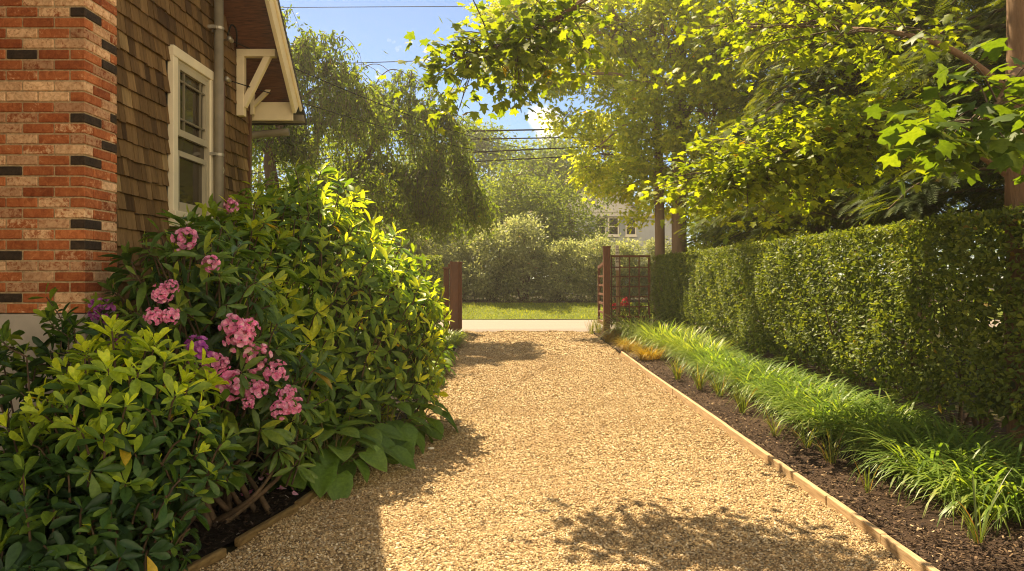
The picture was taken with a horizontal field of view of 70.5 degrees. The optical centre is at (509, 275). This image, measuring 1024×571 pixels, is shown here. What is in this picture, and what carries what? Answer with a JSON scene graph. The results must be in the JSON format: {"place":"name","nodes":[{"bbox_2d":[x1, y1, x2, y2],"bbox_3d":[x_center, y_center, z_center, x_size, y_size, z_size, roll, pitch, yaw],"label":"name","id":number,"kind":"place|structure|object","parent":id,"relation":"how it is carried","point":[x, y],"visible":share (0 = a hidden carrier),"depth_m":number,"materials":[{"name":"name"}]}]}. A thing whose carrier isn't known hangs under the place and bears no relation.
{"place":"outdoors","nodes":[
{"label":"outdoors","id":0,"kind":"place"},
{"bbox_2d":[234,41,537,148],"bbox_3d":[-0.840,-3.272,15.700,0.011,2.017,17.790,0,0,12],"label":"service cable","id":1,"kind":"object","parent":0,"point":[381,104],"visible":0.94,"depth_m":10.49,"materials":[{"name":"rubber"}]},
{"bbox_2d":[256,140,715,162],"bbox_3d":[1.000,-4.314,24.700,46.002,2.171,0.042,0,0,0],"label":"power line","id":2,"kind":"object","parent":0,"point":[489,151],"visible":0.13,"depth_m":24.68,"materials":[{"name":"black metal"}]},
{"bbox_2d":[199,330,913,570],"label":"driveway","id":3,"kind":"structure","parent":0,"point":[534,536],"depth_m":5.11,"materials":[{"name":"gravel"}]},
{"bbox_2d":[177,548,226,570],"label":"edging timber","id":4,"kind":"object","parent":3,"relation":"on","point":[213,557],"visible":1,"depth_m":4.03,"materials":[{"name":"wood"}]},
{"bbox_2d":[234,504,298,546],"bbox_3d":[-1.539,1.585,4.625,0.045,0.056,0.670,0,0,14],"label":"edging timber","id":5,"kind":"object","parent":3,"relation":"on","point":[245,537],"visible":0.99,"depth_m":4.54,"materials":[{"name":"wood"}]},
{"bbox_2d":[221,281,1004,552],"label":"ground","id":6,"kind":"structure","parent":0,"point":[230,547],"depth_m":13.32,"materials":[{"name":"soil"}]},
{"bbox_2d":[0,0,306,500],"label":"shingled house","id":7,"kind":"structure","parent":6,"relation":"on","point":[121,121],"depth_m":4.98,"materials":[{"name":"brown wood"}]},
{"bbox_2d":[168,45,213,226],"bbox_3d":[-2.740,-1.135,6.270,0.090,1.470,0.860,0,0,0],"label":"window","id":8,"kind":"structure","parent":7,"relation":"in","point":[191,97],"depth_m":6.24,"materials":[{"name":"paint"}]},
{"bbox_2d":[231,81,540,160],"bbox_3d":[-0.798,-2.870,15.670,0.010,2.011,17.866,0,0,12],"label":"service cable","id":9,"kind":"object","parent":7,"relation":"attached to","point":[375,124],"visible":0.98,"depth_m":10.26,"materials":[{"name":"rubber"}]},
{"bbox_2d":[117,331,462,568],"bbox_3d":[-5.041,1.588,9.450,7.918,0.030,22.900,0,0,0],"label":"shaded mulch bed","id":10,"kind":"object","parent":6,"relation":"on","point":[212,531],"visible":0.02,"depth_m":4.77,"materials":[{"name":"soil"}]},
{"bbox_2d":[0,283,105,526],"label":"open shrub","id":11,"kind":"object","parent":10,"relation":"on","point":[12,385],"visible":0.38,"depth_m":4.01,"materials":[{"name":"green plant"}]},
{"bbox_2d":[0,435,115,570],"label":"dark shrub","id":12,"kind":"object","parent":10,"relation":"on","point":[16,551],"visible":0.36,"depth_m":3.19,"materials":[{"name":"green plant"}]},
{"bbox_2d":[0,314,251,570],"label":"mounded shrub","id":13,"kind":"object","parent":10,"relation":"on","point":[149,450],"visible":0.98,"depth_m":3.46,"materials":[{"name":"green plant"}]},
{"bbox_2d":[82,203,335,526],"bbox_3d":[-2.008,0.563,4.834,1.681,2.110,1.353,0,0,0],"label":"flowering rhododendron","id":14,"kind":"object","parent":10,"relation":"on","point":[285,440],"visible":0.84,"depth_m":4.62,"materials":[{"name":"green plant"}]},
{"bbox_2d":[233,449,315,490],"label":"hosta","id":15,"kind":"object","parent":10,"relation":"on","point":[299,482],"visible":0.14,"depth_m":5.32,"materials":[{"name":"green plant"}]},
{"bbox_2d":[147,158,453,447],"bbox_3d":[-1.919,0.253,7.053,2.322,2.740,3.997,0,0,35],"label":"rhododendron","id":16,"kind":"object","parent":10,"relation":"on","point":[385,349],"visible":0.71,"depth_m":6.52,"materials":[{"name":"green plant"}]},
{"bbox_2d":[260,415,403,500],"bbox_3d":[-1.419,1.403,5.717,1.169,0.552,1.096,0,0,0],"label":"hosta","id":17,"kind":"object","parent":10,"relation":"on","point":[332,483],"visible":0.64,"depth_m":5.47,"materials":[{"name":"green plant"}]},
{"bbox_2d":[264,408,415,477],"bbox_3d":[-1.417,1.412,6.160,1.320,0.559,1.290,0,0,0],"label":"hosta","id":18,"kind":"object","parent":10,"relation":"on","point":[381,432],"visible":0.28,"depth_m":5.92,"materials":[{"name":"green plant"}]},
{"bbox_2d":[332,392,444,463],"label":"hosta","id":19,"kind":"object","parent":10,"relation":"on","point":[412,435],"visible":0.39,"depth_m":6.51,"materials":[{"name":"green plant"}]},
{"bbox_2d":[309,64,505,251],"bbox_3d":[-2.283,-1.689,17.719,5.134,6.793,3.629,0,0,-32],"label":"weeping tree","id":20,"kind":"object","parent":10,"relation":"on","point":[421,182],"visible":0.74,"depth_m":17.21,"materials":[{"name":"green plant"}]},
{"bbox_2d":[252,127,407,259],"bbox_3d":[-8.935,-2.613,27.758,9.865,8.627,7.362,0,0,-26],"label":"tree","id":21,"kind":"object","parent":6,"relation":"on","point":[259,179],"visible":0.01,"depth_m":26.96,"materials":[{"name":"green plant"}]},
{"bbox_2d":[252,4,418,248],"bbox_3d":[-3.875,-1.821,14.809,4.464,7.044,3.241,0,0,-37],"label":"weeping tree","id":22,"kind":"object","parent":6,"relation":"on","point":[302,143],"visible":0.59,"depth_m":14.44,"materials":[{"name":"green plant"}]},
{"bbox_2d":[291,254,444,326],"bbox_3d":[-5.476,0.465,21.420,7.240,2.296,1.370,0,0,0],"label":"hedge","id":23,"kind":"object","parent":6,"relation":"on","point":[438,262],"visible":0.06,"depth_m":21.10,"materials":[{"name":"green plant"}]},
{"bbox_2d":[374,390,458,445],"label":"hosta","id":24,"kind":"object","parent":6,"relation":"on","point":[433,433],"visible":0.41,"depth_m":7.09,"materials":[{"name":"green plant"}]},
{"bbox_2d":[358,152,481,256],"bbox_3d":[-4.851,-2.413,34.530,8.361,8.227,8.758,0,0,-40],"label":"tree","id":25,"kind":"object","parent":6,"relation":"on","point":[438,241],"visible":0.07,"depth_m":33.78,"materials":[{"name":"green plant"}]},
{"bbox_2d":[443,267,449,329],"bbox_3d":[-1.800,0.730,20.500,0.190,1.940,0.190,0,0,0],"label":"gate post","id":26,"kind":"object","parent":6,"relation":"on","point":[446,280],"visible":0.66,"depth_m":20.43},
{"bbox_2d":[387,113,525,258],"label":"tree","id":27,"kind":"object","parent":6,"relation":"on","point":[485,145],"visible":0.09,"depth_m":49.80,"materials":[{"name":"green plant"}]},
{"bbox_2d":[457,262,462,331],"bbox_3d":[-1.440,0.650,20.600,0.190,2.100,0.190,0,0,0],"label":"gate post","id":28,"kind":"object","parent":6,"relation":"on","point":[459,296],"visible":0.53,"depth_m":20.52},
{"bbox_2d":[448,261,457,332],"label":"gate","id":29,"kind":"structure","parent":28,"relation":"attached to","point":[453,266],"depth_m":19.56,"materials":[{"name":"wood"}]},
{"bbox_2d":[437,147,591,297],"bbox_3d":[0.100,-2.179,34.962,8.043,7.758,8.247,0,0,23],"label":"tree","id":30,"kind":"object","parent":6,"relation":"on","point":[504,201],"visible":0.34,"depth_m":34.57,"materials":[{"name":"green plant"}]},
{"bbox_2d":[484,131,591,285],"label":"tree","id":31,"kind":"object","parent":6,"relation":"on","point":[551,166],"visible":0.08,"depth_m":53.45,"materials":[{"name":"green plant"}]},
{"bbox_2d":[496,163,624,289],"bbox_3d":[2.528,-2.028,36.351,7.108,7.456,5.564,0,0,-27],"label":"tree","id":32,"kind":"object","parent":6,"relation":"on","point":[568,216],"visible":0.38,"depth_m":35.77,"materials":[{"name":"green plant"}]},
{"bbox_2d":[462,0,689,328],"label":"broadleaf tree","id":33,"kind":"object","parent":6,"relation":"on","point":[603,175],"visible":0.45,"depth_m":21.85,"materials":[{"name":"green plant"}]},
{"bbox_2d":[516,108,643,208],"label":"tree","id":34,"kind":"object","parent":6,"relation":"on","point":[554,141],"visible":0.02,"depth_m":56.85,"materials":[{"name":"green plant"}]},
{"bbox_2d":[602,246,610,330],"bbox_3d":[2.745,0.430,20.600,0.230,2.540,0.230,0,0,0],"label":"gate post","id":35,"kind":"object","parent":6,"relation":"on","point":[606,280],"visible":0.8,"depth_m":20.50,"materials":[{"name":"wood"}]},
{"bbox_2d":[611,255,649,324],"bbox_3d":[3.433,0.441,20.650,1.124,2.053,0.060,0,0,0],"label":"trellis panel","id":36,"kind":"object","parent":35,"relation":"attached to","point":[629,286],"visible":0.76,"depth_m":20.63,"materials":[{"name":"wood"}]},
{"bbox_2d":[558,182,671,293],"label":"white house","id":37,"kind":"structure","parent":6,"relation":"on","point":[647,233],"depth_m":45.97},
{"bbox_2d":[615,245,618,329],"bbox_3d":[3.087,0.385,20.916,0.105,2.530,0.108,0,0,0],"label":"trellis post","id":38,"kind":"object","parent":6,"relation":"on","point":[617,274],"visible":0.81,"depth_m":20.90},
{"bbox_2d":[642,367,674,394],"bbox_3d":[2.219,1.580,10.954,0.047,0.110,2.292,0,0,0],"label":"edging board","id":39,"kind":"object","parent":6,"relation":"on","point":[659,381],"visible":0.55,"depth_m":10.73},
{"bbox_2d":[597,0,782,329],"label":"broadleaf tree","id":40,"kind":"object","parent":6,"relation":"on","point":[718,95],"visible":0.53,"depth_m":19.00,"materials":[{"name":"green plant"}]},
{"bbox_2d":[384,178,1005,303],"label":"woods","id":41,"kind":"object","parent":6,"relation":"on","point":[978,246],"visible":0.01,"depth_m":47.02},
{"bbox_2d":[673,389,727,428],"bbox_3d":[2.219,1.580,8.614,0.046,0.110,2.372,0,0,0],"label":"edging board","id":42,"kind":"object","parent":6,"relation":"on","point":[705,413],"visible":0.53,"depth_m":8.37,"materials":[{"name":"wood"}]},
{"bbox_2d":[665,201,804,318],"bbox_3d":[6.260,-0.461,19.644,4.124,4.151,2.827,0,0,20],"label":"understorey bush","id":43,"kind":"object","parent":6,"relation":"on","point":[709,243],"visible":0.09,"depth_m":19.44,"materials":[{"name":"green plant"}]},
{"bbox_2d":[724,425,830,504],"bbox_3d":[2.210,1.580,6.224,0.046,0.110,2.392,0,0,0],"label":"edging board","id":44,"kind":"object","parent":6,"relation":"on","point":[814,491],"visible":0.54,"depth_m":5.87,"materials":[{"name":"wood"}]},
{"bbox_2d":[681,0,912,344],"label":"hemlock tree","id":45,"kind":"object","parent":6,"relation":"on","point":[811,229],"visible":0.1,"depth_m":16.86,"materials":[{"name":"green plant"}]},
{"bbox_2d":[593,329,1023,570],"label":"mulch bed","id":46,"kind":"object","parent":6,"relation":"on","point":[912,507],"visible":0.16,"depth_m":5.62,"materials":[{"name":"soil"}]},
{"bbox_2d":[589,326,627,342],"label":"golden sedge","id":47,"kind":"object","parent":46,"relation":"on","point":[612,338],"visible":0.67,"depth_m":17.11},
{"bbox_2d":[599,297,652,325],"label":"rose bush","id":48,"kind":"object","parent":46,"relation":"on","point":[632,309],"visible":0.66,"depth_m":21.01,"materials":[{"name":"green plant"}]},
{"bbox_2d":[610,336,648,351],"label":"golden sedge","id":49,"kind":"object","parent":46,"relation":"on","point":[624,346],"visible":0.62,"depth_m":15.11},
{"bbox_2d":[624,340,673,360],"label":"golden sedge","id":50,"kind":"object","parent":46,"relation":"on","point":[641,354],"visible":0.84,"depth_m":13.48,"materials":[{"name":"plant"}]},
{"bbox_2d":[634,320,730,359],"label":"fountain grass","id":51,"kind":"object","parent":46,"relation":"on","point":[663,339],"depth_m":13.93,"materials":[{"name":"plant"}]},
{"bbox_2d":[680,361,711,389],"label":"grass tuft","id":52,"kind":"object","parent":46,"relation":"on","point":[701,382],"visible":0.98,"depth_m":9.93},
{"bbox_2d":[377,0,1023,466],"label":"maple tree","id":53,"kind":"object","parent":46,"relation":"on","point":[823,144],"visible":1,"depth_m":6.45,"materials":[{"name":"green plant"}]},
{"bbox_2d":[668,341,739,370],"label":"liriope clump","id":54,"kind":"object","parent":46,"relation":"on","point":[701,359],"visible":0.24,"depth_m":11.77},
{"bbox_2d":[704,371,736,395],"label":"grass tuft","id":55,"kind":"object","parent":46,"relation":"on","point":[716,389],"visible":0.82,"depth_m":9.34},
{"bbox_2d":[679,345,767,379],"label":"liriope clump","id":56,"kind":"object","parent":46,"relation":"on","point":[713,359],"visible":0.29,"depth_m":11.12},
{"bbox_2d":[687,348,792,385],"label":"liriope clump","id":57,"kind":"object","parent":46,"relation":"on","point":[719,371],"visible":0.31,"depth_m":10.39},
{"bbox_2d":[721,379,762,412],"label":"grass tuft","id":58,"kind":"object","parent":46,"relation":"on","point":[742,405],"visible":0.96,"depth_m":8.26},
{"bbox_2d":[710,361,792,398],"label":"liriope clump","id":59,"kind":"object","parent":46,"relation":"on","point":[740,383],"visible":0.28,"depth_m":9.47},
{"bbox_2d":[719,361,819,396],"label":"liriope clump","id":60,"kind":"object","parent":46,"relation":"on","point":[787,373],"visible":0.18,"depth_m":9.71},
{"bbox_2d":[717,368,832,402],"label":"liriope clump","id":61,"kind":"object","parent":46,"relation":"on","point":[743,379],"visible":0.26,"depth_m":9.07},
{"bbox_2d":[720,369,830,407],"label":"liriope clump","id":62,"kind":"object","parent":46,"relation":"on","point":[764,387],"visible":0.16,"depth_m":8.75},
{"bbox_2d":[743,382,843,424],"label":"liriope clump","id":63,"kind":"object","parent":46,"relation":"on","point":[779,408],"visible":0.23,"depth_m":8.03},
{"bbox_2d":[733,368,856,411],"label":"liriope clump","id":64,"kind":"object","parent":46,"relation":"on","point":[825,388],"visible":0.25,"depth_m":8.35,"materials":[{"name":"plant"}]},
{"bbox_2d":[779,408,823,448],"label":"grass tuft","id":65,"kind":"object","parent":46,"relation":"on","point":[806,444],"visible":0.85,"depth_m":6.57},
{"bbox_2d":[756,374,861,409],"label":"liriope clump","id":66,"kind":"object","parent":46,"relation":"on","point":[802,385],"visible":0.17,"depth_m":8.64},
{"bbox_2d":[758,383,859,425],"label":"liriope clump","id":67,"kind":"object","parent":46,"relation":"on","point":[800,405],"visible":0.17,"depth_m":7.77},
{"bbox_2d":[759,369,878,401],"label":"liriope clump","id":68,"kind":"object","parent":46,"relation":"on","point":[807,381],"visible":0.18,"depth_m":8.55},
{"bbox_2d":[803,420,858,463],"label":"grass tuft","id":69,"kind":"object","parent":46,"relation":"on","point":[831,455],"visible":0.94,"depth_m":6.01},
{"bbox_2d":[755,381,906,428],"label":"liriope clump","id":70,"kind":"object","parent":46,"relation":"on","point":[827,391],"visible":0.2,"depth_m":7.71,"materials":[{"name":"plant"}]},
{"bbox_2d":[754,385,909,434],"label":"liriope clump","id":71,"kind":"object","parent":46,"relation":"on","point":[809,394],"visible":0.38,"depth_m":7.37,"materials":[{"name":"plant"}]},
{"bbox_2d":[647,202,1023,436],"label":"clipped hedge","id":72,"kind":"object","parent":46,"relation":"on","point":[754,283],"visible":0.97,"depth_m":7.67,"materials":[{"name":"green plant"}]},
{"bbox_2d":[761,386,924,443],"bbox_3d":[3.206,1.377,7.131,1.474,0.435,1.605,0,0,-6],"label":"liriope clump","id":73,"kind":"object","parent":46,"relation":"on","point":[816,418],"visible":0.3,"depth_m":6.98,"materials":[{"name":"plant"}]},
{"bbox_2d":[783,393,918,453],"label":"liriope clump","id":74,"kind":"object","parent":46,"relation":"on","point":[838,433],"visible":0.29,"depth_m":6.76,"materials":[{"name":"plant"}]},
{"bbox_2d":[790,404,948,459],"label":"liriope clump","id":75,"kind":"object","parent":46,"relation":"on","point":[869,429],"visible":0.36,"depth_m":6.39,"materials":[{"name":"plant"}]},
{"bbox_2d":[808,386,960,436],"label":"liriope clump","id":76,"kind":"object","parent":46,"relation":"on","point":[893,408],"visible":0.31,"depth_m":6.85,"materials":[{"name":"plant"}]},
{"bbox_2d":[810,381,964,431],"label":"liriope clump","id":77,"kind":"object","parent":46,"relation":"on","point":[894,402],"visible":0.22,"depth_m":7.21,"materials":[{"name":"plant"}]},
{"bbox_2d":[819,415,976,469],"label":"liriope clump","id":78,"kind":"object","parent":46,"relation":"on","point":[900,432],"visible":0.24,"depth_m":6.17,"materials":[{"name":"plant"}]},
{"bbox_2d":[836,411,1005,483],"bbox_3d":[3.342,1.409,5.933,1.366,0.371,1.413,0,0,-14],"label":"liriope clump","id":79,"kind":"object","parent":46,"relation":"on","point":[855,440],"visible":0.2,"depth_m":5.88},
{"bbox_2d":[842,430,1010,481],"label":"liriope clump","id":80,"kind":"object","parent":46,"relation":"on","point":[892,454],"visible":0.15,"depth_m":5.71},
{"bbox_2d":[836,419,1023,504],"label":"liriope clump","id":81,"kind":"object","parent":46,"relation":"on","point":[923,463],"visible":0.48,"depth_m":5.35,"materials":[{"name":"plant"}]},
{"bbox_2d":[846,433,1023,525],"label":"liriope clump","id":82,"kind":"object","parent":46,"relation":"on","point":[948,485],"visible":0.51,"depth_m":4.93,"materials":[{"name":"plant"}]},
{"bbox_2d":[848,409,1023,488],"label":"liriope clump","id":83,"kind":"object","parent":46,"relation":"on","point":[955,436],"visible":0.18,"depth_m":5.76,"materials":[{"name":"plant"}]},
{"bbox_2d":[858,408,1023,470],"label":"liriope clump","id":84,"kind":"object","parent":46,"relation":"on","point":[977,436],"visible":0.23,"depth_m":5.94,"materials":[{"name":"plant"}]},
{"bbox_2d":[888,437,1023,517],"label":"liriope clump","id":85,"kind":"object","parent":46,"relation":"on","point":[979,468],"visible":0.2,"depth_m":5.07,"materials":[{"name":"plant"}]},
{"bbox_2d":[896,416,1023,491],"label":"liriope clump","id":86,"kind":"object","parent":46,"relation":"on","point":[994,447],"visible":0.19,"depth_m":5.55,"materials":[{"name":"plant"}]},
{"bbox_2d":[900,452,1023,538],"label":"liriope clump","id":87,"kind":"object","parent":46,"relation":"on","point":[984,510],"visible":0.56,"depth_m":4.59,"materials":[{"name":"plant"}]},
{"bbox_2d":[903,436,1023,528],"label":"liriope clump","id":88,"kind":"object","parent":46,"relation":"on","point":[995,488],"visible":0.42,"depth_m":4.77,"materials":[{"name":"plant"}]},
{"bbox_2d":[907,437,1023,500],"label":"liriope clump","id":89,"kind":"object","parent":46,"relation":"on","point":[1011,450],"visible":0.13,"depth_m":5.28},
{"bbox_2d":[929,468,1023,544],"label":"grass tuft","id":90,"kind":"object","parent":46,"relation":"on","point":[976,538],"visible":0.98,"depth_m":4.26,"materials":[{"name":"plant"}]},
{"bbox_2d":[674,0,1003,367],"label":"hemlock tree","id":91,"kind":"object","parent":6,"relation":"on","point":[841,206],"visible":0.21,"depth_m":12.40,"materials":[{"name":"green plant"}]},
{"bbox_2d":[827,496,886,543],"bbox_3d":[2.213,1.580,4.654,0.043,0.110,0.732,0,0,0],"label":"edging board","id":92,"kind":"object","parent":6,"relation":"on","point":[859,521],"visible":0.53,"depth_m":4.61,"materials":[{"name":"wood"}]},
{"bbox_2d":[726,0,1005,365],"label":"beech tree","id":93,"kind":"object","parent":6,"relation":"on","point":[958,14],"visible":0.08,"depth_m":12.24,"materials":[{"name":"green plant"}]},
{"bbox_2d":[881,534,939,570],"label":"edging board","id":94,"kind":"object","parent":6,"relation":"on","point":[902,553],"visible":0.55,"depth_m":4.02,"materials":[{"name":"wood"}]},
{"bbox_2d":[828,0,1005,246],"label":"hemlock tree","id":95,"kind":"object","parent":6,"relation":"on","point":[992,19],"visible":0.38,"depth_m":9.27,"materials":[{"name":"green plant"}]},
{"bbox_2d":[877,0,1005,246],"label":"hemlock tree","id":96,"kind":"object","parent":6,"relation":"on","point":[978,207],"depth_m":12.23,"materials":[{"name":"green plant"}]},
{"bbox_2d":[252,0,1004,278],"label":"sky","id":97,"kind":"structure","parent":0,"point":[378,28],"materials":[{"name":"blue"}]},
{"bbox_2d":[599,311,677,341],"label":"fountain grass","id":98,"kind":"object","parent":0,"point":[624,330],"depth_m":16.91,"materials":[{"name":"plant"}]},
{"bbox_2d":[608,315,714,350],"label":"fountain grass","id":99,"kind":"object","parent":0,"point":[647,335],"depth_m":15.10,"materials":[{"name":"plant"}]},
{"bbox_2d":[653,327,750,363],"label":"fountain grass","id":100,"kind":"object","parent":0,"point":[698,344],"depth_m":12.89,"materials":[{"name":"plant"}]},
{"bbox_2d":[435,320,1000,331],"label":"road","id":101,"kind":"structure","parent":0,"point":[524,325],"depth_m":22.97,"materials":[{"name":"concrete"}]},
{"bbox_2d":[449,301,1002,318],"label":"lawn","id":102,"kind":"structure","parent":0,"point":[487,305],"depth_m":28.09,"materials":[{"name":"plant"}]},
{"bbox_2d":[449,299,972,302],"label":"shrub bed","id":103,"kind":"object","parent":102,"relation":"on","point":[530,301],"visible":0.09,"depth_m":30.56,"materials":[{"name":"green plant"}]},
{"bbox_2d":[376,219,432,281],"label":"olive shrub","id":104,"kind":"object","parent":103,"relation":"on","point":[406,245],"visible":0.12,"depth_m":31.05,"materials":[{"name":"green plant"}]},
{"bbox_2d":[399,239,457,300],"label":"olive shrub","id":105,"kind":"object","parent":103,"relation":"on","point":[432,251],"visible":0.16,"depth_m":31.23,"materials":[{"name":"green plant"}]},
{"bbox_2d":[435,230,488,300],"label":"olive shrub","id":106,"kind":"object","parent":103,"relation":"on","point":[453,257],"visible":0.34,"depth_m":31.43,"materials":[{"name":"green plant"}]},
{"bbox_2d":[456,217,524,301],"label":"olive shrub","id":107,"kind":"object","parent":103,"relation":"on","point":[485,257],"visible":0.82,"depth_m":30.70,"materials":[{"name":"green plant"}]},
{"bbox_2d":[486,210,555,301],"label":"olive shrub","id":108,"kind":"object","parent":103,"relation":"on","point":[525,232],"visible":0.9,"depth_m":30.72,"materials":[{"name":"green plant"}]},
{"bbox_2d":[528,236,597,301],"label":"olive shrub","id":109,"kind":"object","parent":103,"relation":"on","point":[561,255],"visible":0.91,"depth_m":30.77,"materials":[{"name":"green plant"}]},
{"bbox_2d":[567,228,625,301],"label":"olive shrub","id":110,"kind":"object","parent":103,"relation":"on","point":[597,243],"visible":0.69,"depth_m":30.60,"materials":[{"name":"green plant"}]},
{"bbox_2d":[602,233,651,300],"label":"olive shrub","id":111,"kind":"object","parent":103,"relation":"on","point":[627,248],"visible":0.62,"depth_m":31.28,"materials":[{"name":"green plant"}]},
{"bbox_2d":[636,236,671,300],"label":"olive shrub","id":112,"kind":"object","parent":103,"relation":"on","point":[650,245],"visible":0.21,"depth_m":31.13,"materials":[{"name":"green plant"}]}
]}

